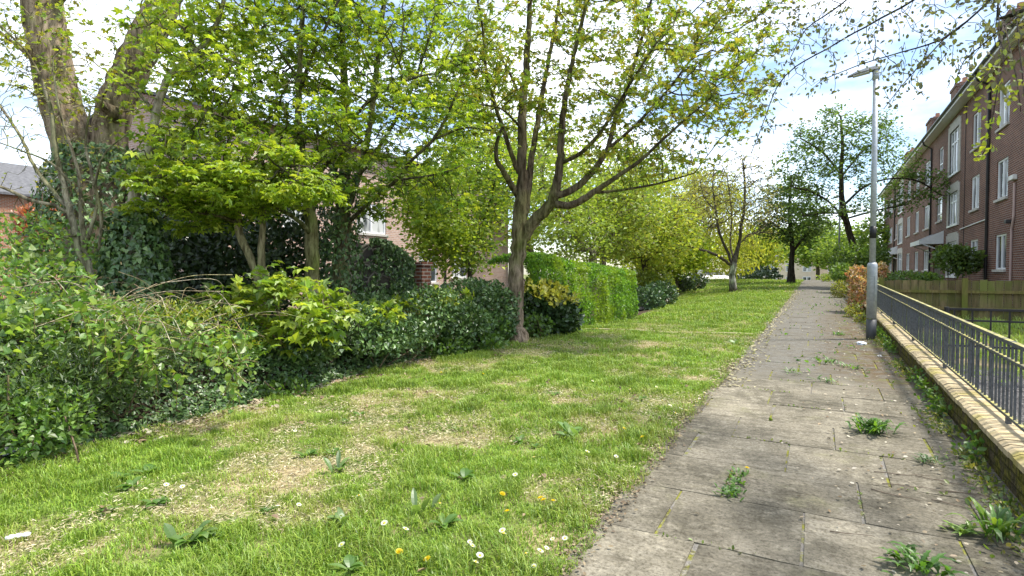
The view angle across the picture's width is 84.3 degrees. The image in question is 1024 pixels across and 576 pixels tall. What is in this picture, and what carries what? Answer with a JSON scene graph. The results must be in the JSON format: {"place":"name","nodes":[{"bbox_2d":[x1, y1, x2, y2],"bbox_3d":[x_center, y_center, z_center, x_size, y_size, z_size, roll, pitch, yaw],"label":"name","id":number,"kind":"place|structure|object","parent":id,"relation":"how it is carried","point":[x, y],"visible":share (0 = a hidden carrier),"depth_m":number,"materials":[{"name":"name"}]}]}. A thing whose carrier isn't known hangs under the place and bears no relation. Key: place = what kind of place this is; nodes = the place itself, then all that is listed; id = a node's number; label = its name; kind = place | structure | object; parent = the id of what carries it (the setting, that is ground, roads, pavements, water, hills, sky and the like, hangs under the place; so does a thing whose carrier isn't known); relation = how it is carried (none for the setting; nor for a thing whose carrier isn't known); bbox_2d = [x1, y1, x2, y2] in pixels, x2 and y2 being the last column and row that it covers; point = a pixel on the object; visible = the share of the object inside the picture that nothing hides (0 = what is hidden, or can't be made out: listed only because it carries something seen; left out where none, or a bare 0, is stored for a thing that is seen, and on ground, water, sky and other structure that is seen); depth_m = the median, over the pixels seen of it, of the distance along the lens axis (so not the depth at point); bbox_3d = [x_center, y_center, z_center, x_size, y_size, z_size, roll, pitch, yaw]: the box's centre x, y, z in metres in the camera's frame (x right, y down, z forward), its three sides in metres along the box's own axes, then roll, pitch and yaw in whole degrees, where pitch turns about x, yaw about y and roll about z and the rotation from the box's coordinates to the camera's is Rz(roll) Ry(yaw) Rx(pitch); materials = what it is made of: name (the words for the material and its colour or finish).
{"place":"outdoors","nodes":[
{"label":"outdoors","id":0,"kind":"place"},
{"bbox_2d":[0,275,1023,575],"bbox_3d":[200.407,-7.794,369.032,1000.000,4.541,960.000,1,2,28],"label":"ground","id":1,"kind":"structure","parent":0,"point":[268,487],"depth_m":4.09,"materials":[{"name":"plant"}]},
{"bbox_2d":[0,162,64,298],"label":"orange brick house","id":2,"kind":"structure","parent":1,"relation":"on","point":[26,178],"depth_m":31.68,"materials":[{"name":"brick"}]},
{"bbox_2d":[11,201,63,293],"bbox_3d":[-11.461,-0.747,14.032,1.419,2.836,1.557,1,2,28],"label":"photinia","id":3,"kind":"object","parent":1,"relation":"on","point":[20,211],"visible":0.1,"depth_m":13.56,"materials":[{"name":"red plant"}]},
{"bbox_2d":[0,380,97,469],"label":"bramble bush","id":4,"kind":"object","parent":1,"relation":"on","point":[33,437],"visible":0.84,"depth_m":4.30,"materials":[{"name":"green plant"}]},
{"bbox_2d":[0,320,194,446],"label":"narrow leaf shrub","id":5,"kind":"object","parent":1,"relation":"on","point":[82,373],"visible":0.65,"depth_m":4.82,"materials":[{"name":"green plant"}]},
{"bbox_2d":[0,0,214,308],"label":"twin trunk tree","id":6,"kind":"object","parent":1,"relation":"on","point":[42,21],"visible":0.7,"depth_m":9.91,"materials":[{"name":"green plant"}]},
{"bbox_2d":[5,139,188,309],"bbox_3d":[-7.161,-0.978,10.038,2.841,3.072,2.763,1,2,28],"label":"climbing ivy","id":7,"kind":"object","parent":6,"relation":"attached to","point":[48,213],"visible":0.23,"depth_m":9.37,"materials":[{"name":"green plant"}]},
{"bbox_2d":[115,476,141,489],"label":"plantain weed","id":8,"kind":"object","parent":1,"relation":"on","point":[133,483],"visible":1,"depth_m":3.83,"materials":[{"name":"green plant"}]},
{"bbox_2d":[0,211,304,425],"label":"bramble bush","id":9,"kind":"object","parent":1,"relation":"on","point":[68,308],"visible":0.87,"depth_m":5.11,"materials":[{"name":"green plant"}]},
{"bbox_2d":[166,527,208,547],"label":"plantain weed","id":10,"kind":"object","parent":1,"relation":"on","point":[179,541],"visible":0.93,"depth_m":3.03,"materials":[{"name":"green plant"}]},
{"bbox_2d":[163,520,217,544],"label":"dock plant","id":11,"kind":"object","parent":1,"relation":"on","point":[169,530],"visible":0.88,"depth_m":3.05,"materials":[{"name":"green plant"}]},
{"bbox_2d":[108,295,276,376],"bbox_3d":[-3.657,0.596,6.343,1.712,1.042,1.204,0,2,13],"label":"yellow tipped shrub","id":12,"kind":"object","parent":1,"relation":"on","point":[192,316],"visible":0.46,"depth_m":6.26,"materials":[{"name":"green plant"}]},
{"bbox_2d":[140,116,292,278],"bbox_3d":[-6.112,-1.290,11.446,3.409,4.267,3.397,1,2,28],"label":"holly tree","id":13,"kind":"object","parent":1,"relation":"on","point":[187,237],"visible":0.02,"depth_m":10.90,"materials":[{"name":"green plant"}]},
{"bbox_2d":[94,137,350,331],"bbox_3d":[-3.603,-0.478,7.269,3.021,2.873,2.170,0,2,-8],"label":"sycamore tree","id":14,"kind":"object","parent":1,"relation":"on","point":[305,184],"visible":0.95,"depth_m":7.08,"materials":[{"name":"green plant"}]},
{"bbox_2d":[113,192,334,330],"bbox_3d":[-4.753,-0.474,9.796,3.495,2.559,3.581,1,2,28],"label":"laurel bush","id":15,"kind":"object","parent":1,"relation":"on","point":[276,248],"visible":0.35,"depth_m":9.33,"materials":[{"name":"green plant"}]},
{"bbox_2d":[139,0,383,301],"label":"sycamore tree","id":16,"kind":"object","parent":1,"relation":"on","point":[298,129],"visible":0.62,"depth_m":8.32,"materials":[{"name":"green plant"}]},
{"bbox_2d":[0,294,527,468],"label":"ivy","id":17,"kind":"object","parent":1,"relation":"on","point":[125,422],"visible":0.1,"depth_m":5.89,"materials":[{"name":"green plant"}]},
{"bbox_2d":[0,16,133,287],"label":"bare shrub","id":18,"kind":"object","parent":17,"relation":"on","point":[65,201],"visible":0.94,"depth_m":6.97,"materials":[{"name":"green plant"}]},
{"bbox_2d":[96,0,279,293],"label":"sycamore tree","id":19,"kind":"object","parent":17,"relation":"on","point":[152,141],"visible":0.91,"depth_m":7.05,"materials":[{"name":"green plant"}]},
{"bbox_2d":[90,209,181,309],"bbox_3d":[-4.805,-0.345,7.272,0.989,1.329,1.006,1,2,28],"label":"climbing ivy","id":20,"kind":"object","parent":19,"relation":"attached to","point":[147,261],"visible":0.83,"depth_m":7.09,"materials":[{"name":"green plant"}]},
{"bbox_2d":[166,260,375,367],"bbox_3d":[-2.868,0.320,6.805,2.288,1.321,1.672,1,2,28],"label":"sycamore sapling","id":21,"kind":"object","parent":1,"relation":"on","point":[270,289],"visible":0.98,"depth_m":6.73,"materials":[{"name":"green plant"}]},
{"bbox_2d":[0,332,543,477],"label":"leaf litter","id":22,"kind":"object","parent":1,"relation":"on","point":[259,402],"visible":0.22,"depth_m":5.48,"materials":[{"name":"plant"}]},
{"bbox_2d":[256,375,315,397],"bbox_3d":[-2.576,1.191,6.507,0.624,0.382,0.625,1,2,28],"label":"nettle patch","id":23,"kind":"object","parent":1,"relation":"on","point":[295,382],"visible":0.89,"depth_m":6.40,"materials":[{"name":"green plant"}]},
{"bbox_2d":[89,90,507,310],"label":"brick house","id":24,"kind":"structure","parent":1,"relation":"on","point":[378,229],"depth_m":23.49,"materials":[{"name":"brown brick"}]},
{"bbox_2d":[356,202,387,236],"bbox_3d":[-5.705,-2.768,22.997,0.180,1.290,1.820,1,2,28],"label":"window","id":25,"kind":"structure","parent":24,"relation":"in","point":[376,228],"depth_m":23.12,"materials":[{"name":"glass"}]},
{"bbox_2d":[259,288,397,370],"bbox_3d":[-2.431,0.652,7.887,1.398,1.268,2.519,1,2,28],"label":"ivy mound","id":26,"kind":"object","parent":1,"relation":"on","point":[318,351],"visible":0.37,"depth_m":7.50,"materials":[{"name":"green plant"}]},
{"bbox_2d":[323,450,349,471],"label":"dock plant","id":27,"kind":"object","parent":1,"relation":"on","point":[338,460],"visible":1,"depth_m":4.12,"materials":[{"name":"green plant"}]},
{"bbox_2d":[327,507,349,526],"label":"dock plant","id":28,"kind":"object","parent":1,"relation":"on","point":[339,513],"visible":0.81,"depth_m":3.22,"materials":[{"name":"green plant"}]},
{"bbox_2d":[328,554,364,569],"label":"plantain weed","id":29,"kind":"object","parent":1,"relation":"on","point":[349,562],"visible":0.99,"depth_m":2.77,"materials":[{"name":"green plant"}]},
{"bbox_2d":[290,288,407,362],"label":"sapling sprays","id":30,"kind":"object","parent":1,"relation":"on","point":[391,315],"visible":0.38,"depth_m":7.87,"materials":[{"name":"green plant"}]},
{"bbox_2d":[0,323,755,575],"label":"dry cuttings","id":31,"kind":"object","parent":1,"relation":"on","point":[262,460],"visible":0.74,"depth_m":4.53,"materials":[{"name":"plant"}]},
{"bbox_2d":[350,240,410,300],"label":"stone wall","id":32,"kind":"structure","parent":1,"relation":"on","point":[369,273],"depth_m":11.52,"materials":[{"name":"stone"}]},
{"bbox_2d":[366,236,416,309],"bbox_3d":[-2.440,0.087,11.646,1.132,2.296,0.275,-1,2,-26],"label":"climbing ivy","id":33,"kind":"object","parent":32,"relation":"attached to","point":[401,256],"visible":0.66,"depth_m":11.60,"materials":[{"name":"green plant"}]},
{"bbox_2d":[269,0,509,294],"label":"sycamore tree","id":34,"kind":"object","parent":1,"relation":"on","point":[379,88],"visible":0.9,"depth_m":8.91,"materials":[{"name":"green plant"}]},
{"bbox_2d":[318,168,368,295],"bbox_3d":[-2.878,-0.548,9.537,1.066,2.966,1.027,1,2,28],"label":"climbing ivy","id":35,"kind":"object","parent":34,"relation":"attached to","point":[329,228],"visible":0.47,"depth_m":9.38,"materials":[{"name":"green plant"}]},
{"bbox_2d":[100,342,693,572],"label":"leaf litter","id":36,"kind":"object","parent":1,"relation":"on","point":[405,428],"visible":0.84,"depth_m":5.03,"materials":[{"name":"plant"}]},
{"bbox_2d":[336,281,499,372],"bbox_3d":[-1.461,0.534,8.815,1.644,1.312,3.105,1,2,28],"label":"ivy mound","id":37,"kind":"object","parent":1,"relation":"on","point":[410,332],"visible":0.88,"depth_m":8.72,"materials":[{"name":"green plant"}]},
{"bbox_2d":[412,262,432,298],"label":"brick pier","id":38,"kind":"structure","parent":1,"relation":"on","point":[422,272],"depth_m":11.80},
{"bbox_2d":[411,488,441,513],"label":"dock plant","id":39,"kind":"object","parent":1,"relation":"on","point":[415,507],"visible":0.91,"depth_m":3.40,"materials":[{"name":"green plant"}]},
{"bbox_2d":[385,284,473,351],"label":"sapling sprays","id":40,"kind":"object","parent":1,"relation":"on","point":[467,293],"visible":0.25,"depth_m":9.21,"materials":[{"name":"green plant"}]},
{"bbox_2d":[379,161,498,269],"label":"broadleaf tree","id":41,"kind":"object","parent":1,"relation":"on","point":[431,237],"visible":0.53,"depth_m":13.09,"materials":[{"name":"green plant"}]},
{"bbox_2d":[428,512,462,528],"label":"plantain weed","id":42,"kind":"object","parent":1,"relation":"on","point":[449,518],"visible":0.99,"depth_m":3.22,"materials":[{"name":"green plant"}]},
{"bbox_2d":[448,468,475,479],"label":"plantain weed","id":43,"kind":"object","parent":1,"relation":"on","point":[464,472],"visible":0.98,"depth_m":3.96,"materials":[{"name":"green plant"}]},
{"bbox_2d":[421,312,512,356],"bbox_3d":[-0.750,0.863,9.712,1.425,0.837,2.210,1,2,28],"label":"nettle patch","id":44,"kind":"object","parent":1,"relation":"on","point":[495,336],"visible":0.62,"depth_m":9.33,"materials":[{"name":"green plant"}]},
{"bbox_2d":[399,121,538,286],"bbox_3d":[-1.003,-1.766,15.165,4.074,5.770,5.512,1,2,28],"label":"broadleaf tree","id":45,"kind":"object","parent":1,"relation":"on","point":[485,181],"visible":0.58,"depth_m":14.61,"materials":[{"name":"green plant"}]},
{"bbox_2d":[440,277,520,340],"bbox_3d":[-0.762,0.423,10.999,1.586,1.286,2.156,0,2,-16],"label":"ivy mound","id":46,"kind":"object","parent":1,"relation":"on","point":[489,296],"visible":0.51,"depth_m":10.47,"materials":[{"name":"green plant"}]},
{"bbox_2d":[414,0,637,282],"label":"broadleaf tree","id":47,"kind":"object","parent":1,"relation":"on","point":[467,33],"visible":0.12,"depth_m":31.98,"materials":[{"name":"green plant"}]},
{"bbox_2d":[523,311,555,338],"bbox_3d":[0.493,0.752,11.191,0.757,0.600,0.728,1,2,28],"label":"nettle patch","id":48,"kind":"object","parent":1,"relation":"on","point":[539,321],"visible":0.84,"depth_m":11.07,"materials":[{"name":"green plant"}]},
{"bbox_2d":[523,277,584,334],"bbox_3d":[0.714,0.432,11.912,1.668,1.380,1.245,0,2,-7],"label":"spotted laurel","id":49,"kind":"object","parent":1,"relation":"on","point":[556,305],"visible":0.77,"depth_m":11.55,"materials":[{"name":"green plant"}]},
{"bbox_2d":[488,122,635,309],"bbox_3d":[1.559,-2.376,19.954,5.968,6.653,6.971,1,2,28],"label":"broadleaf tree","id":50,"kind":"object","parent":1,"relation":"on","point":[568,217],"visible":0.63,"depth_m":19.16,"materials":[{"name":"green plant"}]},
{"bbox_2d":[487,251,638,332],"bbox_3d":[1.523,0.065,14.035,1.352,1.871,5.468,1,2,36],"label":"hedge","id":51,"kind":"object","parent":1,"relation":"on","point":[623,291],"visible":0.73,"depth_m":13.81,"materials":[{"name":"green plant"}]},
{"bbox_2d":[556,421,582,436],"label":"dock plant","id":52,"kind":"object","parent":1,"relation":"on","point":[567,428],"visible":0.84,"depth_m":4.86,"materials":[{"name":"green plant"}]},
{"bbox_2d":[553,136,692,305],"bbox_3d":[4.328,-2.589,22.270,5.678,6.934,7.486,0,2,1],"label":"broadleaf tree","id":53,"kind":"object","parent":1,"relation":"on","point":[645,203],"visible":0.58,"depth_m":21.13,"materials":[{"name":"green plant"}]},
{"bbox_2d":[443,0,805,342],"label":"maple tree","id":54,"kind":"object","parent":1,"relation":"on","point":[523,228],"visible":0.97,"depth_m":10.29,"materials":[{"name":"green plant"}]},
{"bbox_2d":[546,359,741,575],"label":"leaf litter","id":55,"kind":"object","parent":1,"relation":"on","point":[611,516],"visible":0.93,"depth_m":3.56,"materials":[{"name":"plant"}]},
{"bbox_2d":[586,172,720,284],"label":"broadleaf tree","id":56,"kind":"object","parent":1,"relation":"on","point":[645,258],"visible":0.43,"depth_m":23.93,"materials":[{"name":"green plant"}]},
{"bbox_2d":[630,279,678,310],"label":"holly bush","id":57,"kind":"object","parent":1,"relation":"on","point":[650,296],"visible":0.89,"depth_m":18.93,"materials":[{"name":"green plant"}]},
{"bbox_2d":[631,268,678,299],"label":"shrub","id":58,"kind":"object","parent":1,"relation":"on","point":[648,277],"visible":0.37,"depth_m":23.75,"materials":[{"name":"green plant"}]},
{"bbox_2d":[621,226,728,291],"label":"broadleaf tree","id":59,"kind":"object","parent":1,"relation":"on","point":[699,262],"visible":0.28,"depth_m":28.65,"materials":[{"name":"green plant"}]},
{"bbox_2d":[669,273,709,292],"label":"rhododendron","id":60,"kind":"object","parent":1,"relation":"on","point":[687,283],"visible":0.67,"depth_m":33.10,"materials":[{"name":"green plant"}]},
{"bbox_2d":[625,165,782,280],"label":"willow tree","id":61,"kind":"object","parent":1,"relation":"on","point":[741,265],"visible":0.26,"depth_m":40.36,"materials":[{"name":"green plant"}]},
{"bbox_2d":[687,269,728,278],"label":"parked car","id":62,"kind":"object","parent":1,"relation":"on","point":[723,275],"visible":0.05,"depth_m":46.32,"materials":[{"name":"white metal"}]},
{"bbox_2d":[665,150,791,291],"bbox_3d":[10.050,-3.130,26.731,5.631,6.936,6.782,1,2,28],"label":"birch tree","id":63,"kind":"object","parent":1,"relation":"on","point":[732,262],"visible":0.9,"depth_m":27.08,"materials":[{"name":"green plant"}]},
{"bbox_2d":[700,291,799,386],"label":"leaf litter","id":64,"kind":"object","parent":1,"relation":"on","point":[767,328],"visible":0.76,"depth_m":9.68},
{"bbox_2d":[726,265,783,279],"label":"rhododendron","id":65,"kind":"object","parent":1,"relation":"on","point":[763,273],"visible":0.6,"depth_m":60.69,"materials":[{"name":"green plant"}]},
{"bbox_2d":[717,218,796,270],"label":"distant tree","id":66,"kind":"object","parent":1,"relation":"on","point":[776,250],"visible":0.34,"depth_m":67.58,"materials":[{"name":"green plant"}]},
{"bbox_2d":[764,257,815,279],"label":"distant house","id":67,"kind":"structure","parent":1,"relation":"on","point":[803,272],"depth_m":91.27,"materials":[{"name":"stone"}]},
{"bbox_2d":[747,173,846,282],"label":"dark tree","id":68,"kind":"object","parent":1,"relation":"on","point":[790,235],"visible":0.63,"depth_m":35.43,"materials":[{"name":"green plant"}]},
{"bbox_2d":[771,217,859,277],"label":"distant tree","id":69,"kind":"object","parent":1,"relation":"on","point":[804,259],"visible":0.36,"depth_m":61.39,"materials":[{"name":"green plant"}]},
{"bbox_2d":[797,213,890,275],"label":"distant tree","id":70,"kind":"object","parent":1,"relation":"on","point":[862,238],"visible":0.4,"depth_m":54.59,"materials":[{"name":"green plant"}]},
{"bbox_2d":[830,279,868,321],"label":"yellow weeds","id":71,"kind":"object","parent":1,"relation":"on","point":[852,312],"visible":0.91,"depth_m":14.61,"materials":[{"name":"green plant"}]},
{"bbox_2d":[763,99,951,265],"bbox_3d":[17.978,-4.746,30.080,9.963,9.955,6.095,0,2,0],"label":"spreading tree","id":72,"kind":"object","parent":1,"relation":"on","point":[843,214],"visible":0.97,"depth_m":29.10,"materials":[{"name":"green plant"}]},
{"bbox_2d":[828,240,893,290],"bbox_3d":[16.246,-1.033,26.336,2.721,2.636,5.406,1,2,28],"label":"elder shrub","id":73,"kind":"object","parent":1,"relation":"on","point":[839,267],"visible":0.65,"depth_m":27.09,"materials":[{"name":"green plant"}]},
{"bbox_2d":[845,261,890,312],"bbox_3d":[10.024,0.094,16.106,2.043,1.778,0.792,-1,2,-36],"label":"photinia","id":74,"kind":"object","parent":1,"relation":"on","point":[856,279],"visible":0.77,"depth_m":15.71,"materials":[{"name":"orange plant"}]},
{"bbox_2d":[739,0,1023,161],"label":"overhanging birch","id":75,"kind":"object","parent":1,"relation":"on","point":[989,29],"visible":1,"depth_m":4.71,"materials":[{"name":"green plant"}]},
{"bbox_2d":[776,319,1018,572],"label":"leaf litter","id":76,"kind":"object","parent":1,"relation":"on","point":[1015,562],"visible":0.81,"depth_m":4.29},
{"bbox_2d":[878,269,944,286],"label":"garden shrub","id":77,"kind":"object","parent":1,"relation":"on","point":[926,275],"visible":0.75,"depth_m":19.39,"materials":[{"name":"green plant"}]},
{"bbox_2d":[840,281,1023,505],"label":"garden wall","id":78,"kind":"structure","parent":1,"relation":"on","point":[972,410],"depth_m":4.69,"materials":[{"name":"brick"}]},
{"bbox_2d":[861,280,893,320],"bbox_3d":[9.431,0.162,14.792,0.040,0.818,9.660,1,2,28],"label":"railing","id":79,"kind":"object","parent":78,"relation":"on","point":[885,298],"visible":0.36,"depth_m":11.90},
{"bbox_2d":[893,291,1023,431],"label":"railing","id":80,"kind":"object","parent":78,"relation":"on","point":[908,308],"visible":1,"depth_m":5.29,"materials":[{"name":"metal"}]},
{"bbox_2d":[877,1,1023,307],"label":"brick flats","id":81,"kind":"structure","parent":1,"relation":"on","point":[982,208],"depth_m":23.68,"materials":[{"name":"red brick"}]},
{"bbox_2d":[897,217,902,244],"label":"window","id":82,"kind":"structure","parent":81,"relation":"in","point":[900,227],"depth_m":45.13,"materials":[{"name":"glass"}]},
{"bbox_2d":[945,231,958,277],"bbox_3d":[21.174,-1.571,27.186,0.180,2.156,2.790,1,2,28],"label":"window","id":83,"kind":"structure","parent":81,"relation":"in","point":[953,238],"depth_m":27.15,"materials":[{"name":"white plastic"}]},
{"bbox_2d":[946,180,959,228],"bbox_3d":[21.174,-3.970,27.117,0.180,2.056,2.790,1,2,28],"label":"window","id":84,"kind":"structure","parent":81,"relation":"in","point":[954,200],"depth_m":27.25,"materials":[{"name":"glass"}]},
{"bbox_2d":[947,115,961,179],"bbox_3d":[21.174,-6.694,27.039,0.180,2.606,2.790,1,2,28],"label":"window","id":85,"kind":"structure","parent":81,"relation":"in","point":[954,143],"depth_m":27.26,"materials":[{"name":"white plastic"}]},
{"bbox_2d":[968,174,979,212],"bbox_3d":[19.134,-3.899,23.361,0.180,1.470,1.520,1,2,28],"label":"window","id":86,"kind":"structure","parent":81,"relation":"in","point":[975,182],"depth_m":23.56,"materials":[{"name":"glass"}]},
{"bbox_2d":[970,112,980,153],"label":"window","id":87,"kind":"structure","parent":81,"relation":"in","point":[977,117],"depth_m":23.40,"materials":[{"name":"white plastic"}]},
{"bbox_2d":[991,234,1005,271],"bbox_3d":[17.250,-1.230,19.965,0.180,1.330,1.520,1,2,28],"label":"window","id":88,"kind":"structure","parent":81,"relation":"in","point":[1001,239],"depth_m":19.97,"materials":[{"name":"white plastic"}]},
{"bbox_2d":[993,157,1007,202],"bbox_3d":[17.250,-3.799,19.891,0.180,1.470,1.520,1,2,28],"label":"window","id":89,"kind":"structure","parent":81,"relation":"in","point":[1003,164],"depth_m":19.89,"materials":[{"name":"glass"}]},
{"bbox_2d":[995,80,1009,133],"bbox_3d":[17.250,-6.368,19.817,0.180,1.570,1.520,1,2,28],"label":"window","id":90,"kind":"structure","parent":81,"relation":"in","point":[1004,112],"depth_m":20.02,"materials":[{"name":"white plastic"}]},
{"bbox_2d":[879,278,1023,319],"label":"wooden fence","id":91,"kind":"object","parent":1,"relation":"on","point":[1006,290],"visible":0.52,"depth_m":14.68,"materials":[{"name":"brown wood"}]},
{"bbox_2d":[929,242,987,289],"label":"garden shrub","id":92,"kind":"object","parent":1,"relation":"on","point":[961,260],"visible":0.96,"depth_m":21.74,"materials":[{"name":"green plant"}]},
{"bbox_2d":[943,307,1023,377],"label":"garden railing","id":93,"kind":"object","parent":1,"relation":"on","point":[972,310],"visible":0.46,"depth_m":7.19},
{"bbox_2d":[0,0,1023,274],"label":"sky","id":94,"kind":"structure","parent":0,"point":[859,91],"materials":[{"name":"white"}]},
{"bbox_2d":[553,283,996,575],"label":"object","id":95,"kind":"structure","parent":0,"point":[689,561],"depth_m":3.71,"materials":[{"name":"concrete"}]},
{"bbox_2d":[556,280,1023,575],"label":"path","id":96,"kind":"structure","parent":0,"point":[762,519],"depth_m":3.78,"materials":[{"name":"concrete"}]},
{"bbox_2d":[712,466,748,501],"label":"joint weed","id":97,"kind":"object","parent":96,"relation":"on","point":[732,489],"visible":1,"depth_m":3.68,"materials":[{"name":"green plant"}]},
{"bbox_2d":[656,290,1023,564],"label":"weeds","id":98,"kind":"object","parent":96,"relation":"on","point":[919,381],"visible":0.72,"depth_m":4.35,"materials":[{"name":"green plant"}]},
{"bbox_2d":[847,65,880,339],"bbox_3d":[6.507,-1.494,10.527,0.534,5.150,0.192,1,2,28],"label":"lamp post","id":99,"kind":"object","parent":96,"relation":"on","point":[871,302],"visible":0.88,"depth_m":10.41,"materials":[{"name":"metal"}]},
{"bbox_2d":[846,413,907,434],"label":"dandelion weed","id":100,"kind":"object","parent":96,"relation":"on","point":[871,425],"visible":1,"depth_m":4.83,"materials":[{"name":"green plant"}]},
{"bbox_2d":[876,541,968,575],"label":"dandelion weed","id":101,"kind":"object","parent":96,"relation":"on","point":[922,565],"visible":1,"depth_m":2.70,"materials":[{"name":"green plant"}]},
{"bbox_2d":[911,452,950,465],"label":"dandelion weed","id":102,"kind":"object","parent":96,"relation":"on","point":[926,458],"visible":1,"depth_m":4.13,"materials":[{"name":"green plant"}]},
{"bbox_2d":[938,520,988,535],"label":"dandelion weed","id":103,"kind":"object","parent":96,"relation":"on","point":[961,530],"visible":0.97,"depth_m":3.08,"materials":[{"name":"green plant"}]},
{"bbox_2d":[945,496,1023,543],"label":"dandelion weed","id":104,"kind":"object","parent":96,"relation":"on","point":[1001,526],"visible":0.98,"depth_m":3.01,"materials":[{"name":"green plant"}]},
{"bbox_2d":[891,314,1023,423],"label":"grass","id":105,"kind":"structure","parent":0,"point":[996,326],"depth_m":11.79,"materials":[{"name":"plant"}]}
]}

